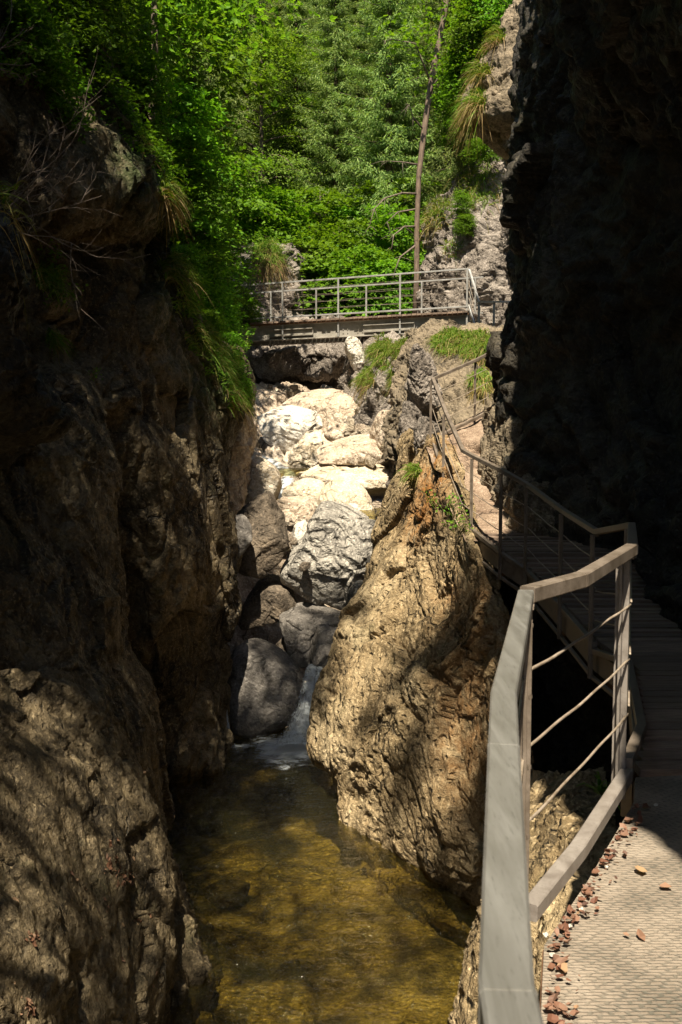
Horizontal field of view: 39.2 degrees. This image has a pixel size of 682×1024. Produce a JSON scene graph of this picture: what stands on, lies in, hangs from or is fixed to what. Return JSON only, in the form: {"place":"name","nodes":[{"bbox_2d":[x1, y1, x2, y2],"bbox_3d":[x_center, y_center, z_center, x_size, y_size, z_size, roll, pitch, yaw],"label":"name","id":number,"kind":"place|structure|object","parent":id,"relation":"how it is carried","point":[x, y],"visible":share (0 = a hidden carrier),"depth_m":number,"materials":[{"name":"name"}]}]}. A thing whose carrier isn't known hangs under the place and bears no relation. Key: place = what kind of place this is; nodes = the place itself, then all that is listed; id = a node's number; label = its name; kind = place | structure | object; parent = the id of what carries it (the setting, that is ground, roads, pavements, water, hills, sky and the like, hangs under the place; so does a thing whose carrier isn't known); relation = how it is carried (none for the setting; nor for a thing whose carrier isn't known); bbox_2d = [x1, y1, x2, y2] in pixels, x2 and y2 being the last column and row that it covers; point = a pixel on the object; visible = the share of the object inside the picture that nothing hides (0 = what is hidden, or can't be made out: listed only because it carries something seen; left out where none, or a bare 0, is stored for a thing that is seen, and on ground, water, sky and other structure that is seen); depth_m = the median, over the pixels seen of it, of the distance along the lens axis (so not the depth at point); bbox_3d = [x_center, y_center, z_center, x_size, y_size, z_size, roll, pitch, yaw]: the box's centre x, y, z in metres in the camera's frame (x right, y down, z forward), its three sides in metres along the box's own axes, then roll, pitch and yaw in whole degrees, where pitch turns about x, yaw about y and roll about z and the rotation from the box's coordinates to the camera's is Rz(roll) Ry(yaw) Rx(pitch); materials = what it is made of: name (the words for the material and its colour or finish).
{"place":"outdoors","nodes":[
{"label":"outdoors","id":0,"kind":"place"},
{"bbox_2d":[0,188,74,469],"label":"cliff","id":1,"kind":"structure","parent":0,"point":[34,410],"depth_m":7.15,"materials":[{"name":"stone"}]},
{"bbox_2d":[8,48,143,330],"bbox_3d":[-1.992,-2.360,6.937,1.005,2.200,1.308,-2,5,-21],"label":"bare shrub","id":2,"kind":"object","parent":1,"relation":"on","point":[34,186],"visible":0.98,"depth_m":7.13,"materials":[{"name":"plant"}]},
{"bbox_2d":[0,466,178,1023],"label":"cliff","id":3,"kind":"structure","parent":0,"point":[81,803],"depth_m":7.71,"materials":[{"name":"stone"}]},
{"bbox_2d":[23,373,223,1023],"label":"cliff","id":4,"kind":"structure","parent":0,"point":[74,474],"depth_m":9.97,"materials":[{"name":"stone"}]},
{"bbox_2d":[0,0,256,844],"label":"cliff","id":5,"kind":"structure","parent":0,"point":[173,429],"depth_m":12.97,"materials":[{"name":"stone"}]},
{"bbox_2d":[0,0,96,115],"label":"shrub","id":6,"kind":"object","parent":5,"relation":"on","point":[46,52],"visible":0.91,"depth_m":10.17,"materials":[{"name":"green plant"}]},
{"bbox_2d":[26,258,72,311],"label":"grass tuft","id":7,"kind":"object","parent":5,"relation":"on","point":[48,271],"visible":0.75,"depth_m":11.08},
{"bbox_2d":[30,40,108,143],"bbox_3d":[-3.318,-4.728,10.921,1.275,1.104,1.169,0,4,4],"label":"shrub","id":8,"kind":"object","parent":5,"relation":"on","point":[70,112],"visible":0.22,"depth_m":10.87,"materials":[{"name":"green plant"}]},
{"bbox_2d":[46,0,136,110],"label":"shrub","id":9,"kind":"object","parent":5,"relation":"on","point":[80,18],"visible":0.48,"depth_m":11.50,"materials":[{"name":"green plant"}]},
{"bbox_2d":[67,0,163,78],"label":"shrub","id":10,"kind":"object","parent":5,"relation":"on","point":[111,10],"visible":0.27,"depth_m":12.48,"materials":[{"name":"green plant"}]},
{"bbox_2d":[94,79,164,168],"bbox_3d":[-2.999,-4.834,12.324,1.487,1.289,1.364,-3,5,-35],"label":"shrub","id":11,"kind":"object","parent":5,"relation":"on","point":[132,115],"visible":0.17,"depth_m":12.14,"materials":[{"name":"green plant"}]},
{"bbox_2d":[111,46,186,149],"bbox_3d":[-3.211,-6.211,14.331,1.770,1.534,1.623,3,5,32],"label":"shrub","id":12,"kind":"object","parent":5,"relation":"on","point":[150,85],"visible":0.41,"depth_m":14.26,"materials":[{"name":"green plant"}]},
{"bbox_2d":[108,0,194,94],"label":"shrub","id":13,"kind":"object","parent":5,"relation":"on","point":[141,36],"visible":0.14,"depth_m":14.09,"materials":[{"name":"green plant"}]},
{"bbox_2d":[143,130,189,213],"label":"shrub","id":14,"kind":"object","parent":5,"relation":"on","point":[161,153],"visible":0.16,"depth_m":13.21,"materials":[{"name":"green plant"}]},
{"bbox_2d":[151,175,195,256],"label":"grass tuft","id":15,"kind":"object","parent":5,"relation":"on","point":[170,191],"visible":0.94,"depth_m":13.10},
{"bbox_2d":[156,250,211,324],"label":"grass tuft","id":16,"kind":"object","parent":5,"relation":"on","point":[174,266],"visible":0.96,"depth_m":14.53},
{"bbox_2d":[171,242,216,302],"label":"shrub","id":17,"kind":"object","parent":5,"relation":"on","point":[190,257],"visible":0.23,"depth_m":15.65,"materials":[{"name":"green plant"}]},
{"bbox_2d":[184,319,232,372],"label":"grass tuft","id":18,"kind":"object","parent":5,"relation":"on","point":[210,338],"visible":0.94,"depth_m":15.38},
{"bbox_2d":[166,145,258,282],"bbox_3d":[-3.352,-6.005,20.539,2.926,3.375,3.123,3,5,35],"label":"shrub","id":19,"kind":"object","parent":5,"relation":"on","point":[195,185],"visible":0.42,"depth_m":20.28,"materials":[{"name":"green plant"}]},
{"bbox_2d":[183,241,256,346],"bbox_3d":[-3.409,-4.814,21.732,2.922,2.761,3.186,0,4,0],"label":"shrub","id":20,"kind":"object","parent":5,"relation":"on","point":[215,298],"visible":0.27,"depth_m":21.39,"materials":[{"name":"green plant"}]},
{"bbox_2d":[202,341,249,387],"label":"grass tuft","id":21,"kind":"object","parent":5,"relation":"on","point":[224,361],"visible":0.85,"depth_m":16.32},
{"bbox_2d":[223,376,261,434],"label":"grass tuft","id":22,"kind":"object","parent":5,"relation":"attached to","point":[240,396],"visible":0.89,"depth_m":16.88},
{"bbox_2d":[228,412,257,513],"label":"cliff","id":23,"kind":"structure","parent":0,"point":[239,477],"depth_m":18.93,"materials":[{"name":"stone"}]},
{"bbox_2d":[229,242,317,321],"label":"cliff","id":24,"kind":"structure","parent":0,"point":[298,273],"depth_m":31.98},
{"bbox_2d":[241,315,345,389],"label":"cliff","id":25,"kind":"structure","parent":0,"point":[321,363],"depth_m":31.05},
{"bbox_2d":[243,237,299,311],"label":"grass tuft","id":26,"kind":"object","parent":25,"relation":"on","point":[271,260],"visible":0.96,"depth_m":31.71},
{"bbox_2d":[291,258,372,318],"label":"shrub","id":27,"kind":"object","parent":25,"relation":"on","point":[321,271],"visible":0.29,"depth_m":32.83,"materials":[{"name":"green plant"}]},
{"bbox_2d":[312,243,406,317],"bbox_3d":[0.674,-6.914,33.418,3.868,4.544,4.548,-1,5,-19],"label":"young beech","id":28,"kind":"object","parent":25,"relation":"on","point":[350,266],"visible":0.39,"depth_m":32.54,"materials":[{"name":"plant"}]},
{"bbox_2d":[278,664,316,744],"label":"waterfall","id":29,"kind":"structure","parent":0,"point":[304,701],"depth_m":15.49,"materials":[{"name":"white liquid"}]},
{"bbox_2d":[227,381,383,750],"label":"bedrock","id":30,"kind":"structure","parent":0,"point":[271,633],"depth_m":20.23,"materials":[{"name":"stone"}]},
{"bbox_2d":[207,236,277,320],"bbox_3d":[-3.196,-6.532,27.075,2.342,2.532,2.194,2,5,23],"label":"shrub","id":31,"kind":"object","parent":30,"relation":"on","point":[246,269],"visible":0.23,"depth_m":27.03,"materials":[{"name":"green plant"}]},
{"bbox_2d":[236,491,288,578],"bbox_3d":[-1.486,0.431,17.425,1.066,1.596,0.874,0,4,0],"label":"boulder","id":32,"kind":"object","parent":30,"relation":"on","point":[263,553],"visible":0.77,"depth_m":17.18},
{"bbox_2d":[246,457,281,503],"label":"boulder","id":33,"kind":"object","parent":30,"relation":"on","point":[265,476],"visible":0.74,"depth_m":19.56,"materials":[{"name":"stone"}]},
{"bbox_2d":[238,574,296,629],"bbox_3d":[-1.350,1.661,17.634,1.092,0.965,0.796,0,4,0],"label":"boulder","id":34,"kind":"object","parent":30,"relation":"on","point":[271,598],"visible":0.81,"depth_m":17.34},
{"bbox_2d":[252,345,301,381],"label":"boulder","id":35,"kind":"object","parent":30,"relation":"on","point":[273,365],"visible":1,"depth_m":29.89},
{"bbox_2d":[257,405,322,453],"bbox_3d":[-1.302,-2.118,24.480,1.405,1.263,1.293,-3,5,-37],"label":"boulder","id":36,"kind":"object","parent":30,"relation":"on","point":[284,429],"visible":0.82,"depth_m":24.12,"materials":[{"name":"white stone"}]},
{"bbox_2d":[276,496,315,534],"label":"boulder","id":37,"kind":"object","parent":30,"relation":"on","point":[295,509],"visible":0.51,"depth_m":18.48,"materials":[{"name":"stone"}]},
{"bbox_2d":[282,478,324,508],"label":"boulder","id":38,"kind":"object","parent":30,"relation":"on","point":[311,488],"visible":0.41,"depth_m":19.80,"materials":[{"name":"stone"}]},
{"bbox_2d":[288,430,322,476],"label":"boulder","id":39,"kind":"object","parent":30,"relation":"on","point":[302,454],"visible":0.7,"depth_m":22.52,"materials":[{"name":"stone"}]},
{"bbox_2d":[279,602,340,667],"bbox_3d":[-0.508,2.244,17.227,1.251,1.130,0.985,-2,5,-22],"label":"boulder","id":40,"kind":"object","parent":30,"relation":"on","point":[299,622],"visible":0.7,"depth_m":16.84,"materials":[{"name":"grey stone"}]},
{"bbox_2d":[280,388,347,409],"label":"boulder","id":41,"kind":"object","parent":30,"relation":"on","point":[308,399],"visible":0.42,"depth_m":27.01,"materials":[{"name":"stone"}]},
{"bbox_2d":[280,500,375,610],"bbox_3d":[-0.153,0.837,17.578,1.825,2.042,1.132,-2,5,-30],"label":"boulder","id":42,"kind":"object","parent":30,"relation":"on","point":[333,546],"visible":0.87,"depth_m":17.30,"materials":[{"name":"grey stone"}]},
{"bbox_2d":[314,394,357,432],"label":"boulder","id":43,"kind":"object","parent":30,"relation":"on","point":[338,408],"visible":0.41,"depth_m":25.02,"materials":[{"name":"stone"}]},
{"bbox_2d":[301,464,389,496],"bbox_3d":[0.223,-0.806,20.994,2.199,1.009,1.673,0,4,0],"label":"boulder","id":44,"kind":"object","parent":30,"relation":"on","point":[371,481],"visible":0.45,"depth_m":20.55,"materials":[{"name":"stone"}]},
{"bbox_2d":[316,434,388,465],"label":"boulder","id":45,"kind":"object","parent":44,"relation":"on","point":[341,451],"visible":0.65,"depth_m":21.13,"materials":[{"name":"stone"}]},
{"bbox_2d":[318,478,375,520],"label":"boulder","id":46,"kind":"object","parent":30,"relation":"on","point":[352,493],"visible":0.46,"depth_m":19.40,"materials":[{"name":"stone"}]},
{"bbox_2d":[337,330,405,485],"bbox_3d":[1.503,-2.840,24.545,2.568,4.086,12.394,-1,4,-8],"label":"rock bank","id":47,"kind":"object","parent":30,"relation":"on","point":[369,410],"visible":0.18,"depth_m":24.27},
{"bbox_2d":[230,268,483,346],"bbox_3d":[-0.457,-5.917,28.340,9.158,1.681,1.660,2,5,24],"label":"footbridge","id":48,"kind":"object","parent":47,"relation":"on","point":[313,331],"visible":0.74,"depth_m":27.56,"materials":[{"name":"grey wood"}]},
{"bbox_2d":[381,318,503,460],"bbox_3d":[2.345,-2.805,21.076,2.841,3.367,8.650,1,4,8],"label":"rock bank","id":49,"kind":"object","parent":30,"relation":"on","point":[400,363],"visible":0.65,"depth_m":19.77,"materials":[{"name":"stone"}]},
{"bbox_2d":[404,343,442,415],"bbox_3d":[1.474,-2.455,17.837,0.667,1.341,0.891,-1,4,-16],"label":"rock spire","id":50,"kind":"object","parent":49,"relation":"on","point":[422,371],"visible":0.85,"depth_m":17.48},
{"bbox_2d":[423,326,463,362],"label":"grass tuft","id":51,"kind":"object","parent":49,"relation":"on","point":[440,338],"visible":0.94,"depth_m":20.45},
{"bbox_2d":[447,327,490,365],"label":"grass tuft","id":52,"kind":"object","parent":49,"relation":"on","point":[470,343],"visible":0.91,"depth_m":19.87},
{"bbox_2d":[168,727,476,1023],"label":"pool water","id":53,"kind":"structure","parent":0,"point":[289,879],"depth_m":10.48,"materials":[{"name":"liquid"}]},
{"bbox_2d":[235,733,308,766],"bbox_3d":[-0.900,3.832,14.778,2.000,0.122,2.900,0,4,0],"label":"foam","id":54,"kind":"object","parent":53,"relation":"on","point":[291,751],"visible":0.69,"depth_m":15.26,"materials":[{"name":"white"}]},
{"bbox_2d":[171,720,474,1023],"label":"riverbed","id":55,"kind":"structure","parent":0,"point":[282,990],"depth_m":10.62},
{"bbox_2d":[203,879,249,907],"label":"boulder","id":56,"kind":"object","parent":55,"relation":"on","point":[218,896],"visible":0.73,"depth_m":11.00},
{"bbox_2d":[227,638,304,738],"bbox_3d":[-1.322,3.100,16.547,1.451,1.718,1.118,0,4,0],"label":"boulder","id":57,"kind":"object","parent":55,"relation":"on","point":[265,681],"visible":0.87,"depth_m":16.14,"materials":[{"name":"grey stone"}]},
{"bbox_2d":[360,861,470,947],"bbox_3d":[1.053,4.689,11.362,1.302,0.992,3.286,-3,5,-35],"label":"rock ledge","id":58,"kind":"object","parent":55,"relation":"on","point":[408,893],"visible":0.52,"depth_m":10.67,"materials":[{"name":"beige stone"}]},
{"bbox_2d":[447,767,618,1023],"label":"rock shelf","id":59,"kind":"object","parent":55,"relation":"on","point":[558,821],"visible":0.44,"depth_m":6.08,"materials":[{"name":"beige stone"}]},
{"bbox_2d":[197,0,498,306],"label":"hillside","id":60,"kind":"structure","parent":0,"point":[409,304],"depth_m":56.51,"materials":[{"name":"plant"}]},
{"bbox_2d":[178,0,268,221],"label":"maple tree","id":61,"kind":"object","parent":60,"relation":"on","point":[209,80],"visible":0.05,"depth_m":39.33,"materials":[{"name":"green plant"}]},
{"bbox_2d":[199,141,294,245],"bbox_3d":[-3.969,-10.495,35.302,5.124,6.144,4.508,2,5,27],"label":"young beech","id":62,"kind":"object","parent":60,"relation":"on","point":[259,206],"visible":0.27,"depth_m":35.01,"materials":[{"name":"plant"}]},
{"bbox_2d":[204,0,294,220],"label":"spruce tree","id":63,"kind":"object","parent":60,"relation":"on","point":[248,149],"visible":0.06,"depth_m":46.44,"materials":[{"name":"green plant"}]},
{"bbox_2d":[219,185,314,243],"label":"young beech","id":64,"kind":"object","parent":60,"relation":"on","point":[297,215],"visible":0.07,"depth_m":37.03,"materials":[{"name":"green plant"}]},
{"bbox_2d":[216,24,343,234],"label":"beech tree","id":65,"kind":"object","parent":60,"relation":"on","point":[266,72],"visible":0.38,"depth_m":41.87,"materials":[{"name":"green plant"}]},
{"bbox_2d":[239,188,335,290],"bbox_3d":[-2.108,-9.549,37.341,4.778,5.613,5.618,0,4,-3],"label":"young beech","id":66,"kind":"object","parent":60,"relation":"on","point":[278,232],"visible":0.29,"depth_m":36.49,"materials":[{"name":"plant"}]},
{"bbox_2d":[248,0,345,231],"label":"spruce tree","id":67,"kind":"object","parent":60,"relation":"on","point":[296,22],"visible":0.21,"depth_m":44.16,"materials":[{"name":"green plant"}]},
{"bbox_2d":[288,185,362,259],"bbox_3d":[-0.856,-10.461,39.357,4.929,5.910,4.336,0,4,-5],"label":"shrub","id":68,"kind":"object","parent":60,"relation":"on","point":[335,196],"visible":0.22,"depth_m":38.80,"materials":[{"name":"green plant"}]},
{"bbox_2d":[282,238,372,317],"bbox_3d":[-1.150,-7.394,34.551,4.497,4.713,4.632,0,4,-5],"label":"young beech","id":69,"kind":"object","parent":60,"relation":"on","point":[321,249],"visible":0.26,"depth_m":33.40,"materials":[{"name":"green plant"}]},
{"bbox_2d":[292,0,382,246],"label":"spruce tree","id":70,"kind":"object","parent":60,"relation":"on","point":[337,27],"visible":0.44,"depth_m":41.10,"materials":[{"name":"green plant"}]},
{"bbox_2d":[291,218,388,317],"bbox_3d":[0.113,-8.108,36.227,5.618,5.613,4.778,3,5,38],"label":"young beech","id":71,"kind":"object","parent":60,"relation":"on","point":[339,239],"visible":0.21,"depth_m":35.55,"materials":[{"name":"green plant"}]},
{"bbox_2d":[316,0,392,223],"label":"spruce tree","id":72,"kind":"object","parent":60,"relation":"on","point":[364,93],"visible":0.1,"depth_m":45.45,"materials":[{"name":"green plant"}]},
{"bbox_2d":[342,258,419,316],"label":"young beech","id":73,"kind":"object","parent":60,"relation":"on","point":[387,267],"visible":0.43,"depth_m":32.22,"materials":[{"name":"plant"}]},
{"bbox_2d":[326,176,441,300],"bbox_3d":[2.332,-10.591,39.605,6.153,6.148,5.233,3,5,31],"label":"young beech","id":74,"kind":"object","parent":60,"relation":"on","point":[402,197],"visible":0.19,"depth_m":38.71,"materials":[{"name":"plant"}]},
{"bbox_2d":[356,201,426,313],"bbox_3d":[1.979,-8.870,36.423,4.734,5.676,4.164,2,5,20],"label":"young beech","id":75,"kind":"object","parent":60,"relation":"on","point":[406,221],"visible":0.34,"depth_m":35.80,"materials":[{"name":"green plant"}]},
{"bbox_2d":[329,0,455,287],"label":"spruce tree","id":76,"kind":"object","parent":60,"relation":"on","point":[388,70],"visible":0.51,"depth_m":39.18,"materials":[{"name":"green plant"}]},
{"bbox_2d":[392,0,501,211],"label":"spruce tree","id":77,"kind":"object","parent":60,"relation":"on","point":[443,160],"visible":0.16,"depth_m":39.84,"materials":[{"name":"green plant"}]},
{"bbox_2d":[306,428,533,918],"bbox_3d":[1.004,2.014,14.329,3.034,6.626,10.590,0,4,0],"label":"rock buttress","id":78,"kind":"object","parent":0,"point":[397,736],"visible":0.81,"depth_m":11.97,"materials":[{"name":"beige stone"}]},
{"bbox_2d":[309,624,336,673],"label":"boulder","id":79,"kind":"object","parent":78,"relation":"on","point":[321,643],"visible":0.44,"depth_m":16.43,"materials":[{"name":"grey stone"}]},
{"bbox_2d":[416,135,512,326],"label":"cliff","id":80,"kind":"structure","parent":0,"point":[485,251],"depth_m":29.03,"materials":[{"name":"stone"}]},
{"bbox_2d":[357,0,501,313],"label":"leaning tree","id":81,"kind":"object","parent":80,"relation":"on","point":[431,82],"visible":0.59,"depth_m":29.99,"materials":[{"name":"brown plant"}]},
{"bbox_2d":[409,189,455,257],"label":"grass tuft","id":82,"kind":"object","parent":80,"relation":"on","point":[432,213],"visible":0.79,"depth_m":30.40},
{"bbox_2d":[445,160,501,231],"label":"grass tuft","id":83,"kind":"object","parent":80,"relation":"on","point":[474,188],"visible":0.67,"depth_m":29.53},
{"bbox_2d":[426,403,516,541],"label":"path","id":84,"kind":"structure","parent":0,"point":[471,434],"depth_m":13.31,"materials":[{"name":"stone"}]},
{"bbox_2d":[429,378,464,504],"bbox_3d":[1.443,-0.939,13.325,0.088,2.022,2.736,0,4,-3],"label":"railing","id":85,"kind":"object","parent":84,"relation":"on","point":[449,420],"visible":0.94,"depth_m":13.27,"materials":[{"name":"grey metal"}]},
{"bbox_2d":[432,353,497,434],"bbox_3d":[2.217,-2.014,15.283,2.131,1.752,0.101,-4,6,-41],"label":"railing","id":86,"kind":"object","parent":84,"relation":"on","point":[474,361],"visible":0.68,"depth_m":15.08,"materials":[{"name":"grey metal"}]},
{"bbox_2d":[460,0,521,169],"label":"cliff","id":87,"kind":"structure","parent":0,"point":[497,110],"depth_m":19.23,"materials":[{"name":"stone"}]},
{"bbox_2d":[430,39,483,124],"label":"shrub","id":88,"kind":"object","parent":87,"relation":"on","point":[451,82],"visible":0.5,"depth_m":21.04,"materials":[{"name":"green plant"}]},
{"bbox_2d":[432,0,500,80],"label":"shrub","id":89,"kind":"object","parent":87,"relation":"on","point":[468,26],"visible":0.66,"depth_m":20.69,"materials":[{"name":"green plant"}]},
{"bbox_2d":[439,0,512,54],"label":"shrub","id":90,"kind":"object","parent":87,"relation":"on","point":[492,4],"visible":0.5,"depth_m":20.62,"materials":[{"name":"green plant"}]},
{"bbox_2d":[446,86,506,172],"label":"grass tuft","id":91,"kind":"object","parent":87,"relation":"on","point":[470,111],"visible":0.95,"depth_m":19.42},
{"bbox_2d":[485,0,681,826],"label":"cliff","id":92,"kind":"structure","parent":0,"point":[583,358],"depth_m":10.72,"materials":[{"name":"stone"}]},
{"bbox_2d":[477,405,559,578],"bbox_3d":[2.468,-0.335,13.084,1.099,2.299,3.777,0,4,0],"label":"rock outcrop","id":93,"kind":"object","parent":92,"relation":"on","point":[495,448],"visible":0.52,"depth_m":12.34,"materials":[{"name":"stone"}]},
{"bbox_2d":[478,533,681,816],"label":"boardwalk","id":94,"kind":"structure","parent":92,"relation":"on","point":[656,649],"depth_m":7.98,"materials":[{"name":"grey wood"}]},
{"bbox_2d":[461,449,597,647],"bbox_3d":[1.869,0.239,9.807,0.254,1.727,4.536,0,4,-6],"label":"railing","id":95,"kind":"object","parent":94,"relation":"on","point":[558,604],"visible":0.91,"depth_m":9.95,"materials":[{"name":"grey metal"}]},
{"bbox_2d":[587,522,646,768],"bbox_3d":[1.731,0.735,5.893,0.254,1.432,3.453,1,4,12],"label":"railing","id":96,"kind":"object","parent":94,"relation":"on","point":[635,741],"visible":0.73,"depth_m":5.67,"materials":[{"name":"grey metal"}]},
{"bbox_2d":[540,775,681,1023],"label":"platform","id":97,"kind":"structure","parent":92,"relation":"on","point":[633,978],"depth_m":3.12,"materials":[{"name":"metal"}]},
{"bbox_2d":[478,589,543,1023],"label":"railing","id":98,"kind":"object","parent":97,"relation":"on","point":[507,992],"visible":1,"depth_m":1.09,"materials":[{"name":"grey metal"}]},
{"bbox_2d":[520,543,637,921],"bbox_3d":[0.925,0.751,3.589,0.110,1.136,1.457,2,5,28],"label":"railing","id":99,"kind":"object","parent":97,"relation":"on","point":[544,892],"visible":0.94,"depth_m":3.66,"materials":[{"name":"grey metal"}]},
{"bbox_2d":[542,803,650,1023],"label":"leaf litter","id":100,"kind":"object","parent":97,"relation":"on","point":[560,1006],"visible":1,"depth_m":3.14,"materials":[{"name":"brown plant"}]},
{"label":"hillside","id":101,"kind":"structure","parent":0,"visible":0},
{"bbox_2d":[109,0,282,233],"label":"maple tree","id":102,"kind":"object","parent":101,"relation":"on","point":[205,46],"visible":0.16,"depth_m":22.70,"materials":[{"name":"green plant"}]},
{"bbox_2d":[155,78,252,309],"bbox_3d":[-4.010,-6.794,21.041,4.625,5.042,3.648,1,4,11],"label":"maple tree","id":103,"kind":"object","parent":101,"relation":"on","point":[194,135],"visible":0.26,"depth_m":20.52,"materials":[{"name":"green plant"}]},
{"bbox_2d":[125,0,316,212],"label":"maple tree","id":104,"kind":"object","parent":101,"relation":"on","point":[262,29],"visible":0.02,"depth_m":26.49,"materials":[{"name":"green plant"}]},
{"bbox_2d":[117,0,356,122],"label":"tree","id":105,"kind":"object","parent":101,"relation":"on","point":[257,23],"visible":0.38,"depth_m":23.39,"materials":[{"name":"green plant"}]},
{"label":"hillside","id":106,"kind":"structure","parent":0,"visible":0},
{"bbox_2d":[121,0,336,165],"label":"tree","id":107,"kind":"object","parent":106,"relation":"on","point":[168,7],"visible":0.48,"depth_m":17.08,"materials":[{"name":"green plant"}]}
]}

